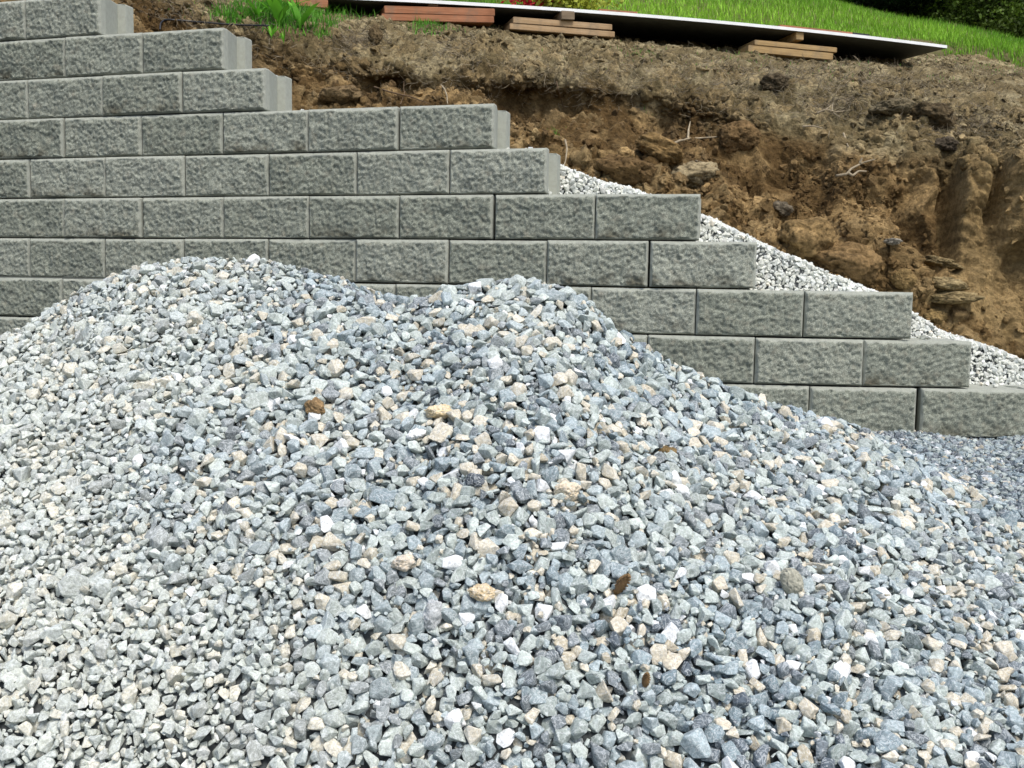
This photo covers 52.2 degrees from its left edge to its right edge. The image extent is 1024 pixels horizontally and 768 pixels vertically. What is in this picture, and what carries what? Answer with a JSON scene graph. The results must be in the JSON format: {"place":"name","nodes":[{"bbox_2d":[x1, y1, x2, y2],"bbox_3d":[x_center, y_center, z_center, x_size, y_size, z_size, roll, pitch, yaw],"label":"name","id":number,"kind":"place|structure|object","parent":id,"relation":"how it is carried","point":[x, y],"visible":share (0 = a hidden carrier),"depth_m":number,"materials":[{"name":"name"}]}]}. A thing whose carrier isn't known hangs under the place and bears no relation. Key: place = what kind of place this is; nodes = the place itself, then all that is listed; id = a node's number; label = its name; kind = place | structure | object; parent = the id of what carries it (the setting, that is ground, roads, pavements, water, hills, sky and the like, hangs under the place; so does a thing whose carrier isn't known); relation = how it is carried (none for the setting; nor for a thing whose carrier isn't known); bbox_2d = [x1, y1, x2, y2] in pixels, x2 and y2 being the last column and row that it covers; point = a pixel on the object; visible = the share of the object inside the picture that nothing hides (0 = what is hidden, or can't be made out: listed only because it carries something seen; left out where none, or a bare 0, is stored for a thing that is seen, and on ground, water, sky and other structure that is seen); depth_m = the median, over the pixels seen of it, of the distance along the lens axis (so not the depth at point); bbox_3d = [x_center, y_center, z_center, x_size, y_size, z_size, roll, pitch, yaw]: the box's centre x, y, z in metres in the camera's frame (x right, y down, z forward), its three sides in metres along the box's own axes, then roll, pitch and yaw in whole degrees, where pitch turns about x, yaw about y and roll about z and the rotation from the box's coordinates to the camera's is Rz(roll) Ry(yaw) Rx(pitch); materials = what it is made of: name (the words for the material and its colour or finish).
{"place":"outdoors","nodes":[
{"label":"outdoors","id":0,"kind":"place"},
{"bbox_2d":[0,254,1023,767],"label":"gravel pile","id":1,"kind":"object","parent":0,"point":[738,444],"depth_m":2.25,"materials":[{"name":"grey gravel"}]},
{"bbox_2d":[304,397,325,414],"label":"clod of dirt","id":2,"kind":"object","parent":1,"relation":"on","point":[316,405],"visible":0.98,"depth_m":2.53,"materials":[{"name":"brown soil"}]},
{"bbox_2d":[391,554,415,571],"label":"stone","id":3,"kind":"object","parent":1,"relation":"on","point":[405,562],"visible":1,"depth_m":2.14,"materials":[{"name":"beige stone"}]},
{"bbox_2d":[406,428,425,439],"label":"stone","id":4,"kind":"object","parent":1,"relation":"on","point":[415,433],"visible":1,"depth_m":2.45,"materials":[{"name":"white stone"}]},
{"bbox_2d":[423,599,441,629],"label":"stone","id":5,"kind":"object","parent":1,"relation":"on","point":[432,614],"visible":1,"depth_m":2.07,"materials":[{"name":"grey stone"}]},
{"bbox_2d":[424,404,452,418],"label":"stone","id":6,"kind":"object","parent":1,"relation":"on","point":[436,411],"visible":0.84,"depth_m":2.49,"materials":[{"name":"beige stone"}]},
{"bbox_2d":[465,473,484,486],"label":"stone","id":7,"kind":"object","parent":1,"relation":"on","point":[474,480],"visible":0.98,"depth_m":2.27,"materials":[{"name":"grey stone"}]},
{"bbox_2d":[467,583,495,601],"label":"stone","id":8,"kind":"object","parent":1,"relation":"on","point":[482,592],"visible":1,"depth_m":2.07,"materials":[{"name":"beige stone"}]},
{"bbox_2d":[553,480,581,503],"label":"stone","id":9,"kind":"object","parent":1,"relation":"on","point":[570,490],"visible":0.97,"depth_m":2.25,"materials":[{"name":"beige stone"}]},
{"bbox_2d":[613,573,630,594],"bbox_3d":[0.223,0.406,2.121,0.036,0.049,0.029,1,5,0],"label":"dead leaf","id":10,"kind":"object","parent":1,"relation":"on","point":[622,582],"visible":1,"depth_m":2.12,"materials":[{"name":"brown plant"}]},
{"bbox_2d":[642,672,650,687],"bbox_3d":[0.253,0.558,1.970,0.017,0.036,0.019,1,5,0],"label":"pine cone","id":11,"kind":"object","parent":1,"relation":"on","point":[645,680],"visible":1,"depth_m":1.97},
{"bbox_2d":[658,445,676,452],"bbox_3d":[0.383,0.171,2.575,0.048,0.039,0.036,1,5,0],"label":"soil clump","id":12,"kind":"object","parent":1,"relation":"on","point":[666,449],"visible":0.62,"depth_m":2.56,"materials":[{"name":"brown soil"}]},
{"bbox_2d":[780,567,803,594],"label":"cobble","id":13,"kind":"object","parent":1,"relation":"on","point":[791,580],"visible":1,"depth_m":2.21,"materials":[{"name":"beige stone"}]},
{"bbox_2d":[0,0,1023,359],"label":"hillside","id":14,"kind":"structure","parent":0,"point":[980,254],"depth_m":5.78,"materials":[{"name":"brown soil"}]},
{"bbox_2d":[159,19,268,29],"bbox_3d":[-1.697,-2.040,5.975,0.611,0.080,0.082,0,5,-7],"label":"hose","id":15,"kind":"object","parent":14,"relation":"on","point":[162,21],"visible":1,"depth_m":5.98,"materials":[{"name":"black plastic"}]},
{"bbox_2d":[247,0,267,20],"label":"leafy plant","id":16,"kind":"object","parent":14,"relation":"on","point":[257,12],"visible":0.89,"depth_m":6.11,"materials":[{"name":"green plant"}]},
{"bbox_2d":[267,24,281,38],"bbox_3d":[-1.377,-2.013,5.971,0.168,0.093,0.028,5,6,35],"label":"leafy plant","id":17,"kind":"object","parent":14,"relation":"on","point":[272,33],"visible":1,"depth_m":5.96,"materials":[{"name":"green plant"}]},
{"bbox_2d":[189,0,374,40],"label":"weeds","id":18,"kind":"object","parent":14,"relation":"on","point":[287,18],"visible":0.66,"depth_m":6.16,"materials":[{"name":"green plant"}]},
{"bbox_2d":[279,28,284,41],"bbox_3d":[-1.298,-1.974,5.919,0.043,0.092,0.070,1,5,0],"label":"leafy plant","id":19,"kind":"object","parent":14,"relation":"on","point":[283,36],"visible":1,"depth_m":5.93,"materials":[{"name":"green plant"}]},
{"bbox_2d":[256,0,308,25],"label":"leafy plant","id":20,"kind":"object","parent":14,"relation":"on","point":[278,12],"visible":1,"depth_m":6.00,"materials":[{"name":"green plant"}]},
{"bbox_2d":[288,0,322,29],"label":"leafy plant","id":21,"kind":"object","parent":14,"relation":"on","point":[303,18],"visible":1,"depth_m":6.16,"materials":[{"name":"green plant"}]},
{"bbox_2d":[317,85,363,104],"bbox_3d":[-0.907,-1.525,5.520,0.248,0.106,0.187,1,5,0],"label":"clay boulder","id":22,"kind":"object","parent":14,"relation":"on","point":[342,95],"visible":0.97,"depth_m":5.47,"materials":[{"name":"brown soil"}]},
{"bbox_2d":[368,24,382,43],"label":"clay boulder","id":23,"kind":"object","parent":14,"relation":"on","point":[375,33],"visible":0.98,"depth_m":6.15,"materials":[{"name":"brown soil"}]},
{"bbox_2d":[373,86,428,103],"bbox_3d":[-0.623,-1.563,5.624,0.366,0.123,0.108,4,6,28],"label":"stick","id":24,"kind":"object","parent":14,"relation":"on","point":[399,94],"visible":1,"depth_m":5.61,"materials":[{"name":"brown wood"}]},
{"bbox_2d":[401,15,459,35],"bbox_3d":[-0.527,-2.427,7.115,0.443,0.455,1.446,1,5,0],"label":"grass tuft","id":25,"kind":"object","parent":14,"relation":"on","point":[419,22],"visible":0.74,"depth_m":6.96,"materials":[{"name":"green plant"}]},
{"bbox_2d":[381,14,493,27],"bbox_3d":[-0.550,-2.534,7.349,0.792,0.046,0.320,-5,7,-17],"label":"board","id":26,"kind":"object","parent":14,"relation":"on","point":[475,21],"visible":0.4,"depth_m":7.23,"materials":[{"name":"brown wood"}]},
{"bbox_2d":[379,6,494,15],"bbox_3d":[-0.533,-2.582,7.329,0.780,0.053,0.280,-4,7,-17],"label":"board","id":27,"kind":"object","parent":26,"relation":"on","point":[436,10],"visible":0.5,"depth_m":7.19,"materials":[{"name":"brown wood"}]},
{"bbox_2d":[426,4,437,6],"bbox_3d":[-0.673,-2.673,7.626,0.069,0.055,0.900,-5,7,-17],"label":"batten","id":28,"kind":"object","parent":27,"relation":"on","point":[432,5],"visible":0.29,"depth_m":7.21,"materials":[{"name":"brown wood"}]},
{"bbox_2d":[15,0,1023,353],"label":"soil crumbs","id":29,"kind":"object","parent":14,"relation":"on","point":[727,200],"visible":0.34,"depth_m":5.81,"materials":[{"name":"brown soil"}]},
{"bbox_2d":[503,23,614,39],"bbox_3d":[0.321,-2.537,7.607,0.789,0.041,0.320,-1,6,-16],"label":"board","id":30,"kind":"object","parent":14,"relation":"on","point":[548,31],"visible":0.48,"depth_m":7.47,"materials":[{"name":"brown wood"}]},
{"bbox_2d":[503,17,611,30],"bbox_3d":[0.328,-2.583,7.584,0.744,0.043,0.280,-1,6,-16],"label":"board","id":31,"kind":"object","parent":30,"relation":"on","point":[562,23],"visible":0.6,"depth_m":7.45,"materials":[{"name":"brown wood"}]},
{"bbox_2d":[550,11,574,20],"bbox_3d":[0.275,-2.662,7.857,0.100,0.062,0.900,-2,6,-16],"label":"batten","id":32,"kind":"object","parent":31,"relation":"on","point":[566,15],"visible":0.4,"depth_m":7.43,"materials":[{"name":"brown wood"}]},
{"bbox_2d":[497,0,623,9],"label":"flowering plant","id":33,"kind":"object","parent":14,"relation":"on","point":[579,4],"visible":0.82,"depth_m":8.89,"materials":[{"name":"green plant"}]},
{"bbox_2d":[556,81,564,108],"bbox_3d":[0.275,-1.651,5.977,0.019,0.135,0.151,3,6,18],"label":"root","id":34,"kind":"object","parent":14,"relation":"attached to","point":[559,93],"visible":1,"depth_m":5.94,"materials":[{"name":"brown wood"}]},
{"bbox_2d":[121,0,1023,153],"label":"root litter","id":35,"kind":"object","parent":14,"relation":"on","point":[352,38],"visible":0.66,"depth_m":6.03,"materials":[{"name":"brown plant"}]},
{"bbox_2d":[148,0,1023,82],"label":"sparse sprouts","id":36,"kind":"object","parent":14,"relation":"on","point":[718,50],"visible":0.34,"depth_m":7.09,"materials":[{"name":"green plant"}]},
{"bbox_2d":[156,0,1023,287],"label":"soil clods","id":37,"kind":"object","parent":14,"relation":"on","point":[971,148],"visible":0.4,"depth_m":5.66,"materials":[{"name":"brown soil"}]},
{"bbox_2d":[596,154,657,185],"bbox_3d":[0.558,-1.046,5.112,0.285,0.154,0.219,-4,7,-41],"label":"clay boulder","id":38,"kind":"object","parent":14,"relation":"on","point":[630,171],"visible":1,"depth_m":5.06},
{"bbox_2d":[635,132,683,165],"bbox_3d":[0.751,-1.193,5.329,0.254,0.164,0.236,1,5,0],"label":"clay boulder","id":39,"kind":"object","parent":14,"relation":"on","point":[661,148],"visible":0.95,"depth_m":5.24,"materials":[{"name":"brown stone"}]},
{"bbox_2d":[670,161,718,189],"bbox_3d":[0.926,-1.054,5.332,0.259,0.171,0.254,1,5,0],"label":"clay boulder","id":40,"kind":"object","parent":14,"relation":"on","point":[697,174],"visible":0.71,"depth_m":5.25,"materials":[{"name":"brown stone"}]},
{"bbox_2d":[675,121,717,142],"bbox_3d":[0.981,-1.376,5.780,0.447,0.193,0.208,-2,6,-27],"label":"root","id":41,"kind":"object","parent":14,"relation":"on","point":[680,140],"visible":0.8,"depth_m":5.82,"materials":[{"name":"beige wood"}]},
{"bbox_2d":[717,119,760,152],"bbox_3d":[1.248,-1.356,5.758,0.233,0.186,0.166,1,5,0],"label":"clay boulder","id":42,"kind":"object","parent":14,"relation":"on","point":[741,135],"visible":0.99,"depth_m":5.70,"materials":[{"name":"brown soil"}]},
{"bbox_2d":[759,72,789,91],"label":"rock","id":43,"kind":"object","parent":14,"relation":"on","point":[775,81],"visible":0.96,"depth_m":6.03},
{"bbox_2d":[773,201,793,216],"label":"rock","id":44,"kind":"object","parent":14,"relation":"on","point":[785,209],"visible":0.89,"depth_m":5.48,"materials":[{"name":"grey stone"}]},
{"bbox_2d":[735,45,832,61],"bbox_3d":[2.079,-2.529,8.081,0.713,0.052,0.320,1,5,-14],"label":"board","id":45,"kind":"object","parent":14,"relation":"on","point":[784,53],"visible":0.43,"depth_m":7.94,"materials":[{"name":"brown wood"}]},
{"bbox_2d":[738,40,836,53],"bbox_3d":[2.124,-2.578,8.067,0.692,0.040,0.280,0,5,-14],"label":"board","id":46,"kind":"object","parent":45,"relation":"on","point":[825,49],"visible":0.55,"depth_m":7.93,"materials":[{"name":"brown wood"}]},
{"bbox_2d":[775,32,803,43],"bbox_3d":[2.081,-2.691,8.387,0.065,0.060,0.900,-2,6,-14],"label":"batten","id":47,"kind":"object","parent":46,"relation":"on","point":[795,37],"visible":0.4,"depth_m":8.00,"materials":[{"name":"brown wood"}]},
{"bbox_2d":[328,0,946,59],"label":"panel","id":48,"kind":"object","parent":47,"relation":"on","point":[666,28],"visible":0.36,"depth_m":7.97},
{"bbox_2d":[598,9,637,13],"bbox_3d":[0.760,-2.707,7.617,0.297,0.022,0.090,-1,5,-15],"label":"wood strip","id":49,"kind":"object","parent":48,"relation":"on","point":[617,11],"visible":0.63,"depth_m":7.57,"materials":[{"name":"brown wood"}]},
{"bbox_2d":[778,25,852,33],"bbox_3d":[2.315,-2.714,8.026,0.617,0.030,0.091,0,5,-14],"label":"wood strip","id":50,"kind":"object","parent":48,"relation":"on","point":[816,29],"visible":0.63,"depth_m":7.98,"materials":[{"name":"brown wood"}]},
{"bbox_2d":[777,216,835,259],"bbox_3d":[1.458,-0.716,5.165,0.297,0.223,0.242,1,5,0],"label":"clay boulder","id":51,"kind":"object","parent":14,"relation":"on","point":[808,238],"visible":0.86,"depth_m":5.09,"materials":[{"name":"brown stone"}]},
{"bbox_2d":[802,125,822,128],"bbox_3d":[1.662,-1.419,5.777,0.109,0.021,0.011,3,6,20],"label":"stick","id":52,"kind":"object","parent":14,"relation":"on","point":[811,126],"visible":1,"depth_m":5.78,"materials":[{"name":"brown wood"}]},
{"bbox_2d":[816,103,846,117],"bbox_3d":[1.785,-1.528,5.817,0.188,0.098,0.084,-2,6,-33],"label":"root","id":53,"kind":"object","parent":14,"relation":"on","point":[831,111],"visible":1,"depth_m":5.82,"materials":[{"name":"brown wood"}]},
{"bbox_2d":[812,241,882,284],"bbox_3d":[1.640,-0.591,5.132,0.365,0.221,0.284,1,5,0],"label":"clay boulder","id":54,"kind":"object","parent":14,"relation":"on","point":[859,263],"visible":0.82,"depth_m":5.05,"materials":[{"name":"brown soil"}]},
{"bbox_2d":[836,158,874,177],"bbox_3d":[1.798,-1.130,5.448,0.209,0.108,0.075,0,5,-13],"label":"root","id":55,"kind":"object","parent":14,"relation":"attached to","point":[849,170],"visible":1,"depth_m":5.44,"materials":[{"name":"beige wood"}]},
{"bbox_2d":[868,97,913,115],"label":"rock","id":56,"kind":"object","parent":14,"relation":"on","point":[890,106],"visible":1,"depth_m":5.73,"materials":[{"name":"brown stone"}]},
{"bbox_2d":[883,238,902,245],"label":"rock","id":57,"kind":"object","parent":14,"relation":"on","point":[893,241],"visible":1,"depth_m":5.09,"materials":[{"name":"grey stone"}]},
{"bbox_2d":[890,268,916,288],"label":"clay boulder","id":58,"kind":"object","parent":14,"relation":"on","point":[905,278],"visible":1,"depth_m":5.05,"materials":[{"name":"brown soil"}]},
{"bbox_2d":[909,101,958,130],"bbox_3d":[2.333,-1.474,5.787,0.239,0.179,0.218,-3,7,-39],"label":"clay boulder","id":59,"kind":"object","parent":14,"relation":"on","point":[940,114],"visible":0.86,"depth_m":5.72,"materials":[{"name":"brown soil"}]},
{"bbox_2d":[923,308,947,323],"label":"clay boulder","id":60,"kind":"object","parent":14,"relation":"on","point":[937,316],"visible":0.77,"depth_m":5.12,"materials":[{"name":"brown soil"}]},
{"bbox_2d":[924,255,963,268],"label":"rock","id":61,"kind":"object","parent":14,"relation":"on","point":[933,260],"visible":0.86,"depth_m":5.28,"materials":[{"name":"brown stone"}]},
{"bbox_2d":[935,136,958,151],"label":"rock","id":62,"kind":"object","parent":14,"relation":"on","point":[948,143],"visible":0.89,"depth_m":5.63,"materials":[{"name":"grey stone"}]},
{"bbox_2d":[932,276,969,291],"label":"rock","id":63,"kind":"object","parent":14,"relation":"on","point":[942,284],"visible":0.76,"depth_m":5.13,"materials":[{"name":"brown stone"}]},
{"bbox_2d":[929,291,985,304],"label":"rock","id":64,"kind":"object","parent":14,"relation":"on","point":[952,297],"visible":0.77,"depth_m":5.09,"materials":[{"name":"brown stone"}]},
{"label":"board","id":65,"kind":"object","parent":14,"relation":"on","visible":0},
{"bbox_2d":[251,0,327,10],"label":"board","id":66,"kind":"object","parent":65,"relation":"on","point":[323,3],"visible":0.21,"depth_m":6.95,"materials":[{"name":"brown wood"}]},
{"bbox_2d":[276,75,1023,387],"bbox_3d":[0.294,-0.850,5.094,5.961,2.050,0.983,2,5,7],"label":"drainage stone","id":67,"kind":"object","parent":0,"point":[595,184],"visible":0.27,"depth_m":4.78,"materials":[{"name":"grey gravel"}]},
{"bbox_2d":[564,139,567,165],"bbox_3d":[0.266,-1.145,5.198,0.021,0.160,0.141,1,5,5],"label":"stick","id":68,"kind":"object","parent":67,"relation":"on","point":[565,141],"visible":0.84,"depth_m":5.19,"materials":[{"name":"beige wood"}]},
{"bbox_2d":[570,166,991,345],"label":"spilled soil","id":69,"kind":"structure","parent":67,"relation":"on","point":[592,175],"depth_m":4.98,"materials":[{"name":"brown soil"}]},
{"bbox_2d":[440,0,1023,66],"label":"grass field","id":70,"kind":"structure","parent":0,"point":[940,53],"depth_m":10.44,"materials":[{"name":"plant"}]},
{"bbox_2d":[842,0,944,18],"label":"tree","id":71,"kind":"object","parent":70,"relation":"on","point":[879,2],"visible":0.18,"depth_m":17.26,"materials":[{"name":"green plant"}]},
{"bbox_2d":[840,0,967,18],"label":"tree","id":72,"kind":"object","parent":70,"relation":"on","point":[894,11],"visible":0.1,"depth_m":17.58,"materials":[{"name":"green plant"}]},
{"bbox_2d":[882,0,1023,37],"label":"tree","id":73,"kind":"object","parent":70,"relation":"on","point":[976,6],"visible":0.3,"depth_m":16.08,"materials":[{"name":"green plant"}]},
{"bbox_2d":[897,0,1019,30],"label":"tree","id":74,"kind":"object","parent":70,"relation":"on","point":[916,6],"visible":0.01,"depth_m":17.70,"materials":[{"name":"green plant"}]},
{"bbox_2d":[929,0,1023,38],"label":"tree","id":75,"kind":"object","parent":70,"relation":"on","point":[1014,26],"visible":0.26,"depth_m":15.46,"materials":[{"name":"green plant"}]},
{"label":"ground","id":76,"kind":"structure","parent":0,"visible":0},
{"bbox_2d":[0,0,1023,436],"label":"retaining wall","id":77,"kind":"structure","parent":76,"relation":"on","point":[122,146],"depth_m":4.85,"materials":[{"name":"concrete"}]},
{"bbox_2d":[871,429,1023,612],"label":"fine gravel","id":78,"kind":"structure","parent":76,"relation":"on","point":[993,467],"depth_m":3.95,"materials":[{"name":"grey gravel"}]}
]}

